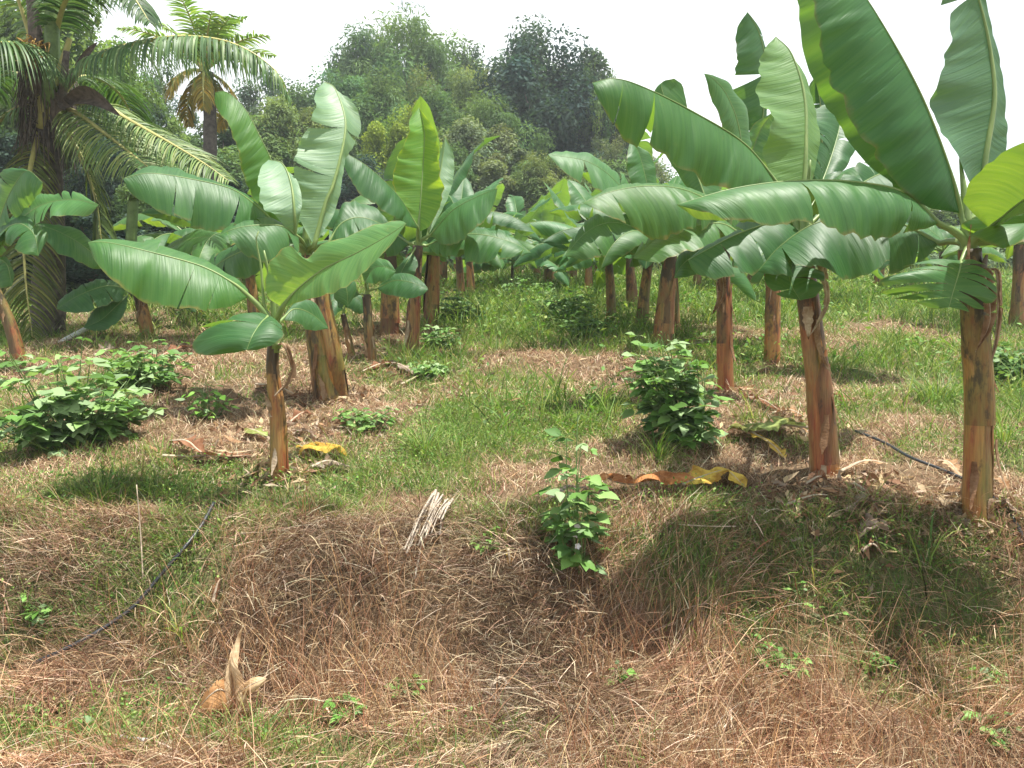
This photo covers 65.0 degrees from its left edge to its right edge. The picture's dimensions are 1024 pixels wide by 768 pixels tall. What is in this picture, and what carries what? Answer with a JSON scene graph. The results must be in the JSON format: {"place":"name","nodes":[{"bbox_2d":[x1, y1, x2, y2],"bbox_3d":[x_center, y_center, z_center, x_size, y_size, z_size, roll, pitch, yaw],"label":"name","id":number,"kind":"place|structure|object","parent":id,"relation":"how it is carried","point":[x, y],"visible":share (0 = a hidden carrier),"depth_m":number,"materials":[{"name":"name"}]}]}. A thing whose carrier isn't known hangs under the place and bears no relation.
{"place":"outdoors","nodes":[
{"label":"outdoors","id":0,"kind":"place"},
{"bbox_2d":[0,265,1023,767],"bbox_3d":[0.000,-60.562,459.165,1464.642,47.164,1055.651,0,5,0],"label":"ground","id":1,"kind":"structure","parent":0,"point":[460,635],"depth_m":4.57,"materials":[{"name":"beige plant"}]},
{"bbox_2d":[0,126,33,214],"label":"forest tree","id":2,"kind":"object","parent":1,"relation":"on","point":[7,141],"visible":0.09,"depth_m":24.16,"materials":[{"name":"green plant"}]},
{"bbox_2d":[17,595,52,624],"bbox_3d":[-2.632,1.238,4.446,0.182,0.144,0.238,-2,5,-20],"label":"sprout","id":3,"kind":"object","parent":1,"relation":"on","point":[35,618],"visible":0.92,"depth_m":4.40,"materials":[{"name":"green plant"}]},
{"bbox_2d":[0,168,97,360],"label":"banana plant","id":4,"kind":"object","parent":1,"relation":"on","point":[20,194],"visible":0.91,"depth_m":9.59,"materials":[{"name":"green plant"}]},
{"bbox_2d":[0,0,161,234],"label":"forest tree","id":5,"kind":"object","parent":1,"relation":"on","point":[79,46],"visible":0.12,"depth_m":27.93,"materials":[{"name":"green plant"}]},
{"bbox_2d":[0,336,166,458],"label":"leafy bush","id":6,"kind":"object","parent":1,"relation":"on","point":[60,403],"visible":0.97,"depth_m":6.24,"materials":[{"name":"green plant"}]},
{"bbox_2d":[11,206,183,289],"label":"shrub","id":7,"kind":"object","parent":1,"relation":"on","point":[77,272],"visible":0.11,"depth_m":17.00,"materials":[{"name":"green plant"}]},
{"bbox_2d":[35,460,166,511],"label":"grass tuft","id":8,"kind":"object","parent":1,"relation":"on","point":[100,489],"visible":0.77,"depth_m":5.36,"materials":[{"name":"plant"}]},
{"bbox_2d":[31,502,214,665],"bbox_3d":[-2.134,1.118,4.606,0.198,0.673,1.126,3,6,35],"label":"hose","id":9,"kind":"object","parent":1,"relation":"on","point":[167,567],"visible":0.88,"depth_m":4.55,"materials":[{"name":"rubber"}]},
{"bbox_2d":[63,95,193,230],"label":"shrub","id":10,"kind":"object","parent":1,"relation":"on","point":[108,187],"visible":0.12,"depth_m":25.20,"materials":[{"name":"green plant"}]},
{"bbox_2d":[35,189,232,336],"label":"banana plant","id":11,"kind":"object","parent":1,"relation":"on","point":[107,312],"visible":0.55,"depth_m":11.67,"materials":[{"name":"green plant"}]},
{"bbox_2d":[84,49,189,218],"bbox_3d":[-15.726,-8.819,32.399,5.442,9.422,6.374,-2,5,-20],"label":"forest tree","id":12,"kind":"object","parent":1,"relation":"on","point":[174,127],"visible":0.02,"depth_m":32.18,"materials":[{"name":"green plant"}]},
{"bbox_2d":[83,339,195,388],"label":"leafy bush","id":13,"kind":"object","parent":1,"relation":"on","point":[146,367],"visible":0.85,"depth_m":8.38,"materials":[{"name":"green plant"}]},
{"bbox_2d":[0,0,290,342],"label":"coconut palm","id":14,"kind":"object","parent":1,"relation":"on","point":[48,79],"visible":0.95,"depth_m":11.67,"materials":[{"name":"plant"}]},
{"bbox_2d":[103,140,230,318],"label":"banana plant","id":15,"kind":"object","parent":1,"relation":"on","point":[121,225],"visible":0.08,"depth_m":14.18,"materials":[{"name":"green plant"}]},
{"bbox_2d":[136,61,202,141],"bbox_3d":[-16.779,-9.907,37.360,4.890,10.091,3.761,0,5,-3],"label":"forest tree","id":16,"kind":"object","parent":1,"relation":"on","point":[161,88],"visible":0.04,"depth_m":36.79,"materials":[{"name":"green plant"}]},
{"bbox_2d":[112,141,241,233],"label":"shrub","id":17,"kind":"object","parent":1,"relation":"on","point":[143,206],"visible":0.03,"depth_m":23.92,"materials":[{"name":"green plant"}]},
{"bbox_2d":[132,564,223,646],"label":"grass tuft","id":18,"kind":"object","parent":1,"relation":"on","point":[182,616],"visible":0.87,"depth_m":4.47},
{"bbox_2d":[116,0,276,180],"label":"coconut palm","id":19,"kind":"object","parent":1,"relation":"on","point":[199,97],"visible":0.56,"depth_m":19.94,"materials":[{"name":"plant"}]},
{"bbox_2d":[174,380,239,420],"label":"leafy weed","id":20,"kind":"object","parent":1,"relation":"on","point":[205,402],"visible":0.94,"depth_m":7.29,"materials":[{"name":"green plant"}]},
{"bbox_2d":[169,434,251,456],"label":"fallen leaf","id":21,"kind":"object","parent":1,"relation":"on","point":[197,445],"visible":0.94,"depth_m":5.98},
{"bbox_2d":[199,626,266,719],"bbox_3d":[-1.334,1.426,3.865,0.315,0.487,0.163,-1,5,-13],"label":"broken leaf sheath","id":22,"kind":"object","parent":1,"relation":"on","point":[255,683],"visible":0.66,"depth_m":3.85,"materials":[{"name":"plant"}]},
{"bbox_2d":[181,111,292,186],"bbox_3d":[-13.168,-8.528,36.072,7.428,7.574,5.828,-1,5,-12],"label":"forest tree","id":23,"kind":"object","parent":1,"relation":"on","point":[229,157],"visible":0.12,"depth_m":36.09,"materials":[{"name":"green plant"}]},
{"bbox_2d":[141,167,332,323],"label":"banana plant","id":24,"kind":"object","parent":1,"relation":"on","point":[209,247],"visible":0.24,"depth_m":12.21,"materials":[{"name":"green plant"}]},
{"bbox_2d":[88,221,405,483],"bbox_3d":[-1.685,0.051,5.541,2.076,2.238,1.153,0,5,0],"label":"banana plant","id":25,"kind":"object","parent":1,"relation":"on","point":[147,271],"visible":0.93,"depth_m":5.23,"materials":[{"name":"green plant"}]},
{"bbox_2d":[185,692,309,761],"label":"grass tuft","id":26,"kind":"object","parent":1,"relation":"on","point":[276,714],"visible":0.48,"depth_m":3.65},
{"bbox_2d":[123,82,387,403],"bbox_3d":[-2.301,-1.398,7.774,2.164,3.404,1.545,0,5,0],"label":"banana plant","id":27,"kind":"object","parent":1,"relation":"on","point":[283,198],"visible":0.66,"depth_m":7.81,"materials":[{"name":"green plant"}]},
{"bbox_2d":[217,69,311,148],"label":"forest tree","id":28,"kind":"object","parent":1,"relation":"on","point":[249,101],"visible":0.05,"depth_m":54.67,"materials":[{"name":"green plant"}]},
{"bbox_2d":[234,94,325,245],"bbox_3d":[-11.770,-9.477,39.587,5.816,8.570,7.412,0,5,-5],"label":"forest tree","id":29,"kind":"object","parent":1,"relation":"on","point":[279,113],"visible":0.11,"depth_m":37.24,"materials":[{"name":"green plant"}]},
{"bbox_2d":[270,79,326,142],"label":"forest tree","id":30,"kind":"object","parent":1,"relation":"on","point":[297,99],"depth_m":47.79,"materials":[{"name":"green plant"}]},
{"bbox_2d":[259,54,355,115],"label":"forest tree","id":31,"kind":"object","parent":1,"relation":"on","point":[328,68],"depth_m":54.27,"materials":[{"name":"green plant"}]},
{"bbox_2d":[296,441,346,455],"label":"fallen leaf","id":32,"kind":"object","parent":1,"relation":"on","point":[313,446],"visible":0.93,"depth_m":6.00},
{"bbox_2d":[322,692,366,723],"bbox_3d":[-0.822,1.569,3.889,0.209,0.128,0.224,-2,5,-26],"label":"sprout","id":33,"kind":"object","parent":1,"relation":"on","point":[333,712],"visible":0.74,"depth_m":3.85,"materials":[{"name":"green plant"}]},
{"bbox_2d":[330,294,362,355],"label":"banana plant","id":34,"kind":"object","parent":1,"relation":"on","point":[356,305],"visible":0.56,"depth_m":10.40,"materials":[{"name":"green plant"}]},
{"bbox_2d":[306,34,404,109],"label":"forest tree","id":35,"kind":"object","parent":1,"relation":"on","point":[344,68],"visible":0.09,"depth_m":50.84,"materials":[{"name":"green plant"}]},
{"bbox_2d":[298,64,425,153],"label":"forest tree","id":36,"kind":"object","parent":1,"relation":"on","point":[376,102],"visible":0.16,"depth_m":44.48,"materials":[{"name":"green plant"}]},
{"bbox_2d":[331,406,398,439],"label":"leafy weed","id":37,"kind":"object","parent":1,"relation":"on","point":[365,424],"visible":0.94,"depth_m":6.81,"materials":[{"name":"green plant"}]},
{"bbox_2d":[324,153,407,249],"bbox_3d":[-6.317,-7.435,35.541,5.883,5.305,5.024,0,5,2],"label":"forest tree","id":38,"kind":"object","parent":1,"relation":"on","point":[348,189],"visible":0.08,"depth_m":34.17,"materials":[{"name":"green plant"}]},
{"bbox_2d":[322,28,413,103],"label":"forest tree","id":39,"kind":"object","parent":1,"relation":"on","point":[339,47],"visible":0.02,"depth_m":56.25,"materials":[{"name":"green plant"}]},
{"bbox_2d":[337,223,427,361],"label":"banana plant","id":40,"kind":"object","parent":1,"relation":"on","point":[404,285],"visible":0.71,"depth_m":9.73,"materials":[{"name":"green plant"}]},
{"bbox_2d":[349,100,442,253],"bbox_3d":[-5.512,-9.497,39.455,5.252,8.477,5.542,-5,7,-43],"label":"forest tree","id":41,"kind":"object","parent":1,"relation":"on","point":[382,153],"visible":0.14,"depth_m":38.30,"materials":[{"name":"green plant"}]},
{"bbox_2d":[298,138,504,336],"bbox_3d":[-1.843,-2.141,12.386,3.357,3.042,3.579,5,7,43],"label":"banana plant","id":42,"kind":"object","parent":1,"relation":"on","point":[389,315],"visible":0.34,"depth_m":12.35,"materials":[{"name":"green plant"}]},
{"bbox_2d":[326,2,482,122],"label":"forest tree","id":43,"kind":"object","parent":1,"relation":"on","point":[390,56],"visible":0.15,"depth_m":51.44,"materials":[{"name":"green plant"}]},
{"bbox_2d":[361,82,477,157],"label":"forest tree","id":44,"kind":"object","parent":1,"relation":"on","point":[435,103],"visible":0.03,"depth_m":43.74,"materials":[{"name":"green plant"}]},
{"bbox_2d":[378,414,461,463],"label":"grass tuft","id":45,"kind":"object","parent":1,"relation":"on","point":[423,441],"visible":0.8,"depth_m":6.26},
{"bbox_2d":[403,489,453,579],"bbox_3d":[-0.492,0.885,4.832,0.182,0.357,0.727,1,5,8],"label":"dry stalk bundle","id":46,"kind":"object","parent":1,"relation":"on","point":[433,506],"visible":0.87,"depth_m":4.83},
{"bbox_2d":[407,360,450,379],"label":"leafy weed","id":47,"kind":"object","parent":1,"relation":"on","point":[433,368],"visible":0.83,"depth_m":8.94,"materials":[{"name":"green plant"}]},
{"bbox_2d":[344,108,530,353],"bbox_3d":[-1.001,-1.871,10.613,2.317,3.689,1.530,-1,5,-9],"label":"banana plant","id":48,"kind":"object","parent":1,"relation":"on","point":[422,183],"visible":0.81,"depth_m":10.45,"materials":[{"name":"green plant"}]},
{"bbox_2d":[419,324,460,348],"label":"leafy bush","id":49,"kind":"object","parent":1,"relation":"on","point":[436,333],"visible":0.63,"depth_m":11.05,"materials":[{"name":"green plant"}]},
{"bbox_2d":[404,27,486,99],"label":"forest tree","id":50,"kind":"object","parent":1,"relation":"on","point":[452,42],"visible":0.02,"depth_m":55.96,"materials":[{"name":"green plant"}]},
{"bbox_2d":[351,96,541,325],"bbox_3d":[-1.450,-2.659,13.297,3.224,3.572,3.014,5,7,43],"label":"banana plant","id":51,"kind":"object","parent":1,"relation":"on","point":[431,295],"visible":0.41,"depth_m":13.44,"materials":[{"name":"green plant"}]},
{"bbox_2d":[398,61,499,130],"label":"forest tree","id":52,"kind":"object","parent":1,"relation":"on","point":[463,82],"visible":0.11,"depth_m":46.84,"materials":[{"name":"green plant"}]},
{"bbox_2d":[405,141,494,263],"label":"shrub","id":53,"kind":"object","parent":1,"relation":"on","point":[472,176],"visible":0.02,"depth_m":36.79,"materials":[{"name":"green plant"}]},
{"bbox_2d":[407,178,519,292],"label":"banana plant","id":54,"kind":"object","parent":1,"relation":"on","point":[497,262],"visible":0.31,"depth_m":20.25,"materials":[{"name":"green plant"}]},
{"bbox_2d":[439,289,488,322],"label":"leafy bush","id":55,"kind":"object","parent":1,"relation":"on","point":[450,298],"visible":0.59,"depth_m":13.63,"materials":[{"name":"green plant"}]},
{"bbox_2d":[434,37,519,94],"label":"forest tree","id":56,"kind":"object","parent":1,"relation":"on","point":[472,59],"visible":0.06,"depth_m":54.78,"materials":[{"name":"green plant"}]},
{"bbox_2d":[421,178,536,297],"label":"banana plant","id":57,"kind":"object","parent":1,"relation":"on","point":[464,189],"visible":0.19,"depth_m":17.62,"materials":[{"name":"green plant"}]},
{"bbox_2d":[439,115,519,211],"bbox_3d":[-2.157,-9.522,41.728,6.106,7.799,7.783,2,5,24],"label":"forest tree","id":58,"kind":"object","parent":1,"relation":"on","point":[470,135],"visible":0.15,"depth_m":39.22,"materials":[{"name":"green plant"}]},
{"bbox_2d":[434,89,561,178],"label":"forest tree","id":59,"kind":"object","parent":1,"relation":"on","point":[483,109],"visible":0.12,"depth_m":42.68,"materials":[{"name":"green plant"}]},
{"bbox_2d":[466,495,541,547],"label":"grass tuft","id":60,"kind":"object","parent":1,"relation":"on","point":[503,529],"visible":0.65,"depth_m":4.85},
{"bbox_2d":[446,191,568,284],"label":"banana plant","id":61,"kind":"object","parent":1,"relation":"on","point":[541,262],"visible":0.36,"depth_m":20.88,"materials":[{"name":"green plant"}]},
{"bbox_2d":[0,260,1023,767],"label":"green grass","id":62,"kind":"structure","parent":1,"relation":"on","point":[496,322],"depth_m":6.39,"materials":[{"name":"plant"}]},
{"bbox_2d":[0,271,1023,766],"bbox_3d":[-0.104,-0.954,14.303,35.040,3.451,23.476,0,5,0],"label":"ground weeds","id":63,"kind":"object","parent":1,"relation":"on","point":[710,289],"visible":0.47,"depth_m":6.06,"materials":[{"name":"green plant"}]},
{"bbox_2d":[12,225,1012,299],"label":"undergrowth","id":64,"kind":"object","parent":1,"relation":"on","point":[934,255],"visible":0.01,"depth_m":34.08,"materials":[{"name":"green plant"}]},
{"bbox_2d":[469,148,559,213],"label":"shrub","id":65,"kind":"object","parent":1,"relation":"on","point":[495,168],"visible":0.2,"depth_m":36.06,"materials":[{"name":"green plant"}]},
{"bbox_2d":[505,195,546,271],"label":"banana plant","id":66,"kind":"object","parent":1,"relation":"on","point":[515,203],"visible":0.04,"depth_m":30.13,"materials":[{"name":"green plant"}]},
{"bbox_2d":[499,276,554,296],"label":"leafy bush","id":67,"kind":"object","parent":1,"relation":"on","point":[520,285],"visible":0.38,"depth_m":18.75,"materials":[{"name":"green plant"}]},
{"bbox_2d":[36,328,1023,624],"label":"leaf litter","id":68,"kind":"object","parent":1,"relation":"on","point":[776,482],"visible":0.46,"depth_m":5.81,"materials":[{"name":"brown plant"}]},
{"bbox_2d":[484,178,598,282],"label":"banana plant","id":69,"kind":"object","parent":1,"relation":"on","point":[562,186],"visible":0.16,"depth_m":21.62,"materials":[{"name":"green plant"}]},
{"bbox_2d":[460,12,627,179],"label":"forest tree","id":70,"kind":"object","parent":1,"relation":"on","point":[521,74],"visible":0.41,"depth_m":45.58,"materials":[{"name":"green plant"}]},
{"bbox_2d":[500,150,602,238],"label":"shrub","id":71,"kind":"object","parent":1,"relation":"on","point":[533,185],"visible":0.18,"depth_m":35.89,"materials":[{"name":"green plant"}]},
{"bbox_2d":[513,183,600,288],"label":"banana plant","id":72,"kind":"object","parent":1,"relation":"on","point":[555,256],"visible":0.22,"depth_m":19.77,"materials":[{"name":"green plant"}]},
{"bbox_2d":[524,286,606,323],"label":"leafy bush","id":73,"kind":"object","parent":1,"relation":"on","point":[564,304],"visible":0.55,"depth_m":14.01,"materials":[{"name":"green plant"}]},
{"bbox_2d":[530,411,619,574],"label":"shrub","id":74,"kind":"object","parent":1,"relation":"on","point":[591,533],"visible":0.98,"depth_m":4.61,"materials":[{"name":"green plant"}]},
{"bbox_2d":[524,61,628,177],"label":"forest tree","id":75,"kind":"object","parent":1,"relation":"on","point":[584,83],"visible":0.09,"depth_m":45.96,"materials":[{"name":"green plant"}]},
{"bbox_2d":[513,153,662,320],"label":"banana plant","id":76,"kind":"object","parent":1,"relation":"on","point":[579,193],"visible":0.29,"depth_m":14.49,"materials":[{"name":"green plant"}]},
{"bbox_2d":[559,310,617,338],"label":"leafy bush","id":77,"kind":"object","parent":1,"relation":"on","point":[594,322],"visible":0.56,"depth_m":12.02,"materials":[{"name":"green plant"}]},
{"bbox_2d":[565,61,626,167],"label":"forest tree","id":78,"kind":"object","parent":1,"relation":"on","point":[607,126],"visible":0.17,"depth_m":45.15,"materials":[{"name":"green plant"}]},
{"bbox_2d":[556,251,678,306],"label":"banana plant","id":79,"kind":"object","parent":1,"relation":"on","point":[623,263],"visible":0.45,"depth_m":16.93,"materials":[{"name":"green plant"}]},
{"bbox_2d":[564,132,680,330],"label":"banana plant","id":80,"kind":"object","parent":1,"relation":"on","point":[645,145],"visible":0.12,"depth_m":12.47,"materials":[{"name":"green plant"}]},
{"bbox_2d":[590,131,669,183],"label":"forest tree","id":81,"kind":"object","parent":1,"relation":"on","point":[603,153],"visible":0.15,"depth_m":40.78,"materials":[{"name":"green plant"}]},
{"bbox_2d":[600,470,694,484],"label":"fallen leaf","id":82,"kind":"object","parent":1,"relation":"on","point":[621,478],"visible":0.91,"depth_m":5.31,"materials":[{"name":"plant"}]},
{"bbox_2d":[548,144,748,345],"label":"banana plant","id":83,"kind":"object","parent":1,"relation":"on","point":[599,175],"visible":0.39,"depth_m":10.84,"materials":[{"name":"green plant"}]},
{"bbox_2d":[541,175,755,326],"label":"banana plant","id":84,"kind":"object","parent":1,"relation":"on","point":[740,281],"visible":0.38,"depth_m":13.10,"materials":[{"name":"green plant"}]},
{"bbox_2d":[615,418,694,465],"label":"grass tuft","id":85,"kind":"object","parent":1,"relation":"on","point":[658,450],"visible":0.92,"depth_m":5.99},
{"bbox_2d":[584,73,765,392],"bbox_3d":[1.470,-1.546,8.164,2.175,3.508,1.609,-2,5,-21],"label":"banana plant","id":86,"kind":"object","parent":1,"relation":"on","point":[662,220],"visible":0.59,"depth_m":7.79,"materials":[{"name":"green plant"}]},
{"bbox_2d":[616,332,733,450],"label":"leafy bush","id":87,"kind":"object","parent":1,"relation":"on","point":[665,409],"visible":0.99,"depth_m":6.24,"materials":[{"name":"green plant"}]},
{"bbox_2d":[659,467,765,516],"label":"grass tuft","id":88,"kind":"object","parent":1,"relation":"on","point":[713,495],"visible":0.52,"depth_m":5.23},
{"bbox_2d":[682,465,747,487],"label":"fallen leaf","id":89,"kind":"object","parent":1,"relation":"on","point":[714,474],"visible":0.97,"depth_m":5.42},
{"bbox_2d":[592,37,911,476],"bbox_3d":[1.956,-0.897,5.665,3.154,3.294,0.840,-4,6,-38],"label":"banana plant","id":90,"kind":"object","parent":1,"relation":"on","point":[708,152],"visible":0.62,"depth_m":5.39,"materials":[{"name":"green plant"}]},
{"bbox_2d":[727,416,807,432],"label":"fallen leaf","id":91,"kind":"object","parent":1,"relation":"on","point":[776,425],"visible":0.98,"depth_m":6.39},
{"bbox_2d":[754,633,812,677],"bbox_3d":[1.409,1.435,4.217,0.270,0.222,0.250,0,5,0],"label":"sprout","id":92,"kind":"object","parent":1,"relation":"on","point":[780,655],"visible":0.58,"depth_m":4.20,"materials":[{"name":"green plant"}]},
{"bbox_2d":[772,522,852,611],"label":"grass tuft","id":93,"kind":"object","parent":1,"relation":"on","point":[812,578],"visible":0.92,"depth_m":4.65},
{"bbox_2d":[782,580,848,625],"bbox_3d":[1.701,1.218,4.494,0.371,0.272,0.195,0,5,0],"label":"sprout","id":94,"kind":"object","parent":1,"relation":"on","point":[810,605],"visible":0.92,"depth_m":4.47,"materials":[{"name":"green plant"}]},
{"bbox_2d":[692,12,944,366],"bbox_3d":[3.276,-2.160,9.560,3.087,4.154,1.627,0,5,0],"label":"banana plant","id":95,"kind":"object","parent":1,"relation":"on","point":[750,46],"visible":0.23,"depth_m":9.29,"materials":[{"name":"green plant"}]},
{"bbox_2d":[677,0,1023,532],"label":"banana plant","id":96,"kind":"object","parent":1,"relation":"on","point":[871,96],"visible":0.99,"depth_m":4.65,"materials":[{"name":"green plant"}]},
{"bbox_2d":[858,513,889,537],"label":"dead leaf","id":97,"kind":"object","parent":1,"relation":"on","point":[882,524],"visible":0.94,"depth_m":4.84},
{"bbox_2d":[856,650,900,673],"bbox_3d":[1.958,1.485,4.296,0.215,0.103,0.208,5,7,45],"label":"sprout","id":98,"kind":"object","parent":1,"relation":"on","point":[882,663],"visible":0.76,"depth_m":4.27,"materials":[{"name":"green plant"}]},
{"bbox_2d":[882,363,963,405],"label":"grass tuft","id":99,"kind":"object","parent":1,"relation":"on","point":[928,389],"visible":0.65,"depth_m":8.10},
{"bbox_2d":[862,507,989,599],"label":"grass tuft","id":100,"kind":"object","parent":1,"relation":"on","point":[929,552],"visible":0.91,"depth_m":4.72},
{"bbox_2d":[871,225,1006,290],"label":"banana plant","id":101,"kind":"object","parent":1,"relation":"on","point":[993,254],"visible":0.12,"depth_m":18.95,"materials":[{"name":"green plant"}]},
{"bbox_2d":[855,430,1023,540],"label":"hose","id":102,"kind":"object","parent":1,"relation":"on","point":[918,460],"visible":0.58,"depth_m":5.67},
{"bbox_2d":[916,226,1023,329],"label":"banana plant","id":103,"kind":"object","parent":1,"relation":"on","point":[1016,251],"visible":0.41,"depth_m":13.34,"materials":[{"name":"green plant"}]},
{"bbox_2d":[954,410,1023,452],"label":"grass tuft","id":104,"kind":"object","parent":1,"relation":"on","point":[1001,436],"visible":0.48,"depth_m":6.12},
{"bbox_2d":[961,711,1021,752],"bbox_3d":[2.266,1.616,3.777,0.295,0.165,0.226,-2,5,-24],"label":"sprout","id":105,"kind":"object","parent":1,"relation":"on","point":[992,732],"visible":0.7,"depth_m":3.75,"materials":[{"name":"green plant"}]},
{"bbox_2d":[993,342,1023,380],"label":"leafy bush","id":106,"kind":"object","parent":1,"relation":"on","point":[1000,353],"visible":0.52,"depth_m":8.92,"materials":[{"name":"green plant"}]},
{"bbox_2d":[1,0,1023,240],"label":"sky","id":107,"kind":"structure","parent":0,"point":[646,43],"materials":[{"name":"white"}]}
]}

